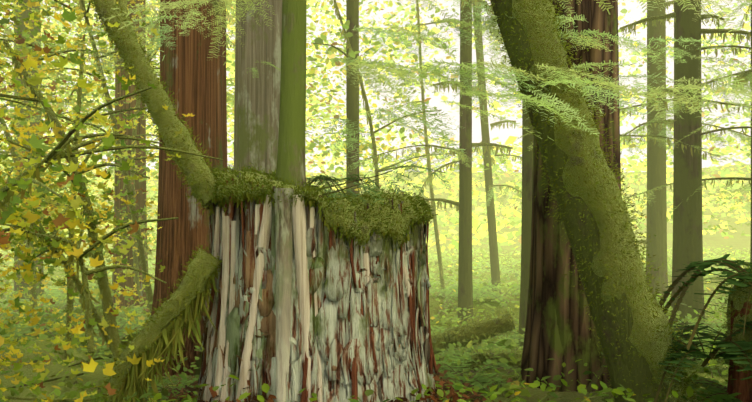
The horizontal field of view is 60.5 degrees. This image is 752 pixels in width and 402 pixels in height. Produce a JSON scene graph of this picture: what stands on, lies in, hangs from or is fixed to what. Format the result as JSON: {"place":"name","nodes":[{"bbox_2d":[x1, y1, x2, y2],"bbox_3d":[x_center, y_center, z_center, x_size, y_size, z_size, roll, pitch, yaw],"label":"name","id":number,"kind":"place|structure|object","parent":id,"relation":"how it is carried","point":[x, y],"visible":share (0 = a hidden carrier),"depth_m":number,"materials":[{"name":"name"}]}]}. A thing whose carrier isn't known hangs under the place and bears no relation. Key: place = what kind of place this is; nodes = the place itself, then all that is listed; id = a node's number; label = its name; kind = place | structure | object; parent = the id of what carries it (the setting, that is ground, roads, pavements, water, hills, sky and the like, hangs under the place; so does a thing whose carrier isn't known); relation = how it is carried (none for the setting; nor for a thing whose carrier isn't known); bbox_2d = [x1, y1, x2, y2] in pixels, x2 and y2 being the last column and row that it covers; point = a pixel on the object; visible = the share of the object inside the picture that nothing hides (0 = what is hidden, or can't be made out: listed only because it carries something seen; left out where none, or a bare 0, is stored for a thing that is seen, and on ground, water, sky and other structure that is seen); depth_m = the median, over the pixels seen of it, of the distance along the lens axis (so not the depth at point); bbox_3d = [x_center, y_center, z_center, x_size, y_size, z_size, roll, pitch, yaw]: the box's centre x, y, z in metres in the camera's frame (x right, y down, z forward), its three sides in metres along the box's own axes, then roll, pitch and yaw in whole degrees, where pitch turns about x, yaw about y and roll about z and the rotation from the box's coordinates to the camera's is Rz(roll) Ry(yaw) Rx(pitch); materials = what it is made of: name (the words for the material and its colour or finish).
{"place":"outdoors","nodes":[
{"label":"outdoors","id":0,"kind":"place"},
{"bbox_2d":[0,0,750,172],"bbox_3d":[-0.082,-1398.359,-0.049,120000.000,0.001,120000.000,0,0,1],"label":"sky","id":1,"kind":"structure","parent":0,"point":[635,13],"depth_m":7941.30,"materials":[{"name":"white"}]},
{"bbox_2d":[0,164,750,401],"bbox_3d":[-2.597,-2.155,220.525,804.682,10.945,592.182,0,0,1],"label":"ground","id":2,"kind":"structure","parent":0,"point":[738,241],"depth_m":16.58,"materials":[{"name":"green plant"}]},
{"bbox_2d":[14,0,16,285],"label":"trunk","id":3,"kind":"object","parent":2,"relation":"on","point":[15,30],"visible":0.02,"depth_m":12.99,"materials":[{"name":"green plant"}]},
{"bbox_2d":[14,0,43,309],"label":"trunk","id":4,"kind":"object","parent":2,"relation":"on","point":[23,15],"visible":0.15,"depth_m":10.88,"materials":[{"name":"green plant"}]},
{"bbox_2d":[111,0,148,313],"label":"trunk","id":5,"kind":"object","parent":2,"relation":"on","point":[141,202],"visible":0.31,"depth_m":9.33,"materials":[{"name":"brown wood"}]},
{"bbox_2d":[151,0,227,375],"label":"cedar","id":6,"kind":"object","parent":2,"relation":"on","point":[194,74],"visible":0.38,"depth_m":6.18,"materials":[{"name":"brown plant"}]},
{"bbox_2d":[0,0,488,401],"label":"leaves","id":7,"kind":"object","parent":2,"relation":"on","point":[70,221],"visible":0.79,"depth_m":4.70,"materials":[{"name":"yellow plant"}]},
{"bbox_2d":[233,0,281,172],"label":"grey cedar","id":8,"kind":"object","parent":2,"relation":"on","point":[256,114],"visible":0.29,"depth_m":7.89,"materials":[{"name":"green plant"}]},
{"bbox_2d":[274,188,293,401],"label":"hemlock main root","id":9,"kind":"object","parent":2,"relation":"on","point":[283,236],"visible":0.94,"depth_m":4.00,"materials":[{"name":"beige wood"}]},
{"bbox_2d":[199,194,417,401],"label":"hemlock roots on stump","id":10,"kind":"object","parent":2,"relation":"on","point":[299,225],"visible":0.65,"depth_m":4.08,"materials":[{"name":"beige wood"}]},
{"bbox_2d":[196,173,435,401],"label":"stump lichen strips","id":11,"kind":"object","parent":2,"relation":"on","point":[344,334],"visible":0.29,"depth_m":4.11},
{"bbox_2d":[276,0,306,189],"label":"tree trunk","id":12,"kind":"object","parent":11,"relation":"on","point":[291,141],"visible":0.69,"depth_m":4.37,"materials":[{"name":"green plant"}]},
{"bbox_2d":[195,203,438,401],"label":"pale stump blocks","id":13,"kind":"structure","parent":2,"relation":"on","point":[338,279],"depth_m":4.12,"materials":[{"name":"grey wood"}]},
{"bbox_2d":[216,171,429,245],"bbox_3d":[-0.425,0.057,4.844,1.639,0.569,1.658,0,0,1],"label":"moss","id":14,"kind":"object","parent":13,"relation":"on","point":[363,226],"visible":0.4,"depth_m":4.23,"materials":[{"name":"green plant"}]},
{"bbox_2d":[197,177,437,401],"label":"stump bark slabs","id":15,"kind":"structure","parent":2,"relation":"on","point":[353,372],"depth_m":4.25,"materials":[{"name":"wood"}]},
{"bbox_2d":[346,0,358,194],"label":"thin trunk","id":16,"kind":"object","parent":2,"relation":"on","point":[352,93],"visible":0.23,"depth_m":8.88,"materials":[{"name":"green plant"}]},
{"bbox_2d":[0,242,749,401],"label":"undergrowth","id":17,"kind":"object","parent":2,"relation":"on","point":[448,389],"visible":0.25,"depth_m":5.50,"materials":[{"name":"green plant"}]},
{"bbox_2d":[0,0,750,293],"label":"foliage","id":18,"kind":"object","parent":2,"relation":"on","point":[477,225],"visible":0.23,"depth_m":24.07,"materials":[{"name":"yellow plant"}]},
{"bbox_2d":[0,0,751,401],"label":"moss sleeves","id":19,"kind":"object","parent":2,"relation":"on","point":[606,252],"visible":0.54,"depth_m":4.44,"materials":[{"name":"green plant"}]},
{"bbox_2d":[0,0,751,216],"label":"hemlock sprays","id":20,"kind":"object","parent":2,"relation":"on","point":[496,66],"visible":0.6,"depth_m":4.50,"materials":[{"name":"green plant"}]},
{"bbox_2d":[0,0,751,401],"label":"hanging moss strands","id":21,"kind":"object","parent":2,"relation":"on","point":[170,340],"visible":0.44,"depth_m":4.37},
{"bbox_2d":[0,174,751,401],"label":"ferns","id":22,"kind":"object","parent":2,"relation":"on","point":[718,391],"visible":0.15,"depth_m":4.79,"materials":[{"name":"green plant"}]},
{"bbox_2d":[0,0,751,397],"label":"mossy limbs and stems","id":23,"kind":"object","parent":2,"relation":"on","point":[54,152],"visible":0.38,"depth_m":4.76,"materials":[{"name":"green plant"}]},
{"bbox_2d":[457,0,472,325],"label":"trunk","id":24,"kind":"object","parent":2,"relation":"on","point":[465,290],"visible":0.73,"depth_m":9.35,"materials":[{"name":"green plant"}]},
{"bbox_2d":[472,1,500,293],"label":"trunk","id":25,"kind":"object","parent":2,"relation":"on","point":[493,251],"visible":0.67,"depth_m":12.84,"materials":[{"name":"green plant"}]},
{"bbox_2d":[518,101,532,345],"bbox_3d":[2.033,-12.856,8.224,0.444,30.002,0.468,0,0,1],"label":"trunk","id":26,"kind":"object","parent":2,"relation":"on","point":[527,177],"visible":0.19,"depth_m":8.12,"materials":[{"name":"green plant"}]},
{"bbox_2d":[520,0,620,391],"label":"trunk","id":27,"kind":"object","parent":2,"relation":"on","point":[559,322],"visible":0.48,"depth_m":5.14,"materials":[{"name":"brown plant"}]},
{"bbox_2d":[490,0,679,401],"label":"leaning tree trunk","id":28,"kind":"object","parent":2,"relation":"on","point":[638,366],"visible":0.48,"depth_m":4.42,"materials":[{"name":"green plant"}]},
{"bbox_2d":[646,0,667,298],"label":"trunk","id":29,"kind":"object","parent":2,"relation":"on","point":[657,206],"visible":0.58,"depth_m":10.74,"materials":[{"name":"green plant"}]},
{"bbox_2d":[670,0,704,332],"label":"trunk","id":30,"kind":"object","parent":2,"relation":"on","point":[687,247],"visible":0.56,"depth_m":8.34,"materials":[{"name":"green plant"}]},
{"bbox_2d":[726,300,751,401],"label":"rotten stump","id":31,"kind":"object","parent":2,"relation":"on","point":[743,387],"visible":0.38,"depth_m":4.43,"materials":[{"name":"brown wood"}]},
{"bbox_2d":[750,3,751,267],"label":"trunk","id":32,"kind":"object","parent":2,"relation":"on","point":[751,154],"visible":0.39,"depth_m":7.88,"materials":[{"name":"green plant"}]}
]}

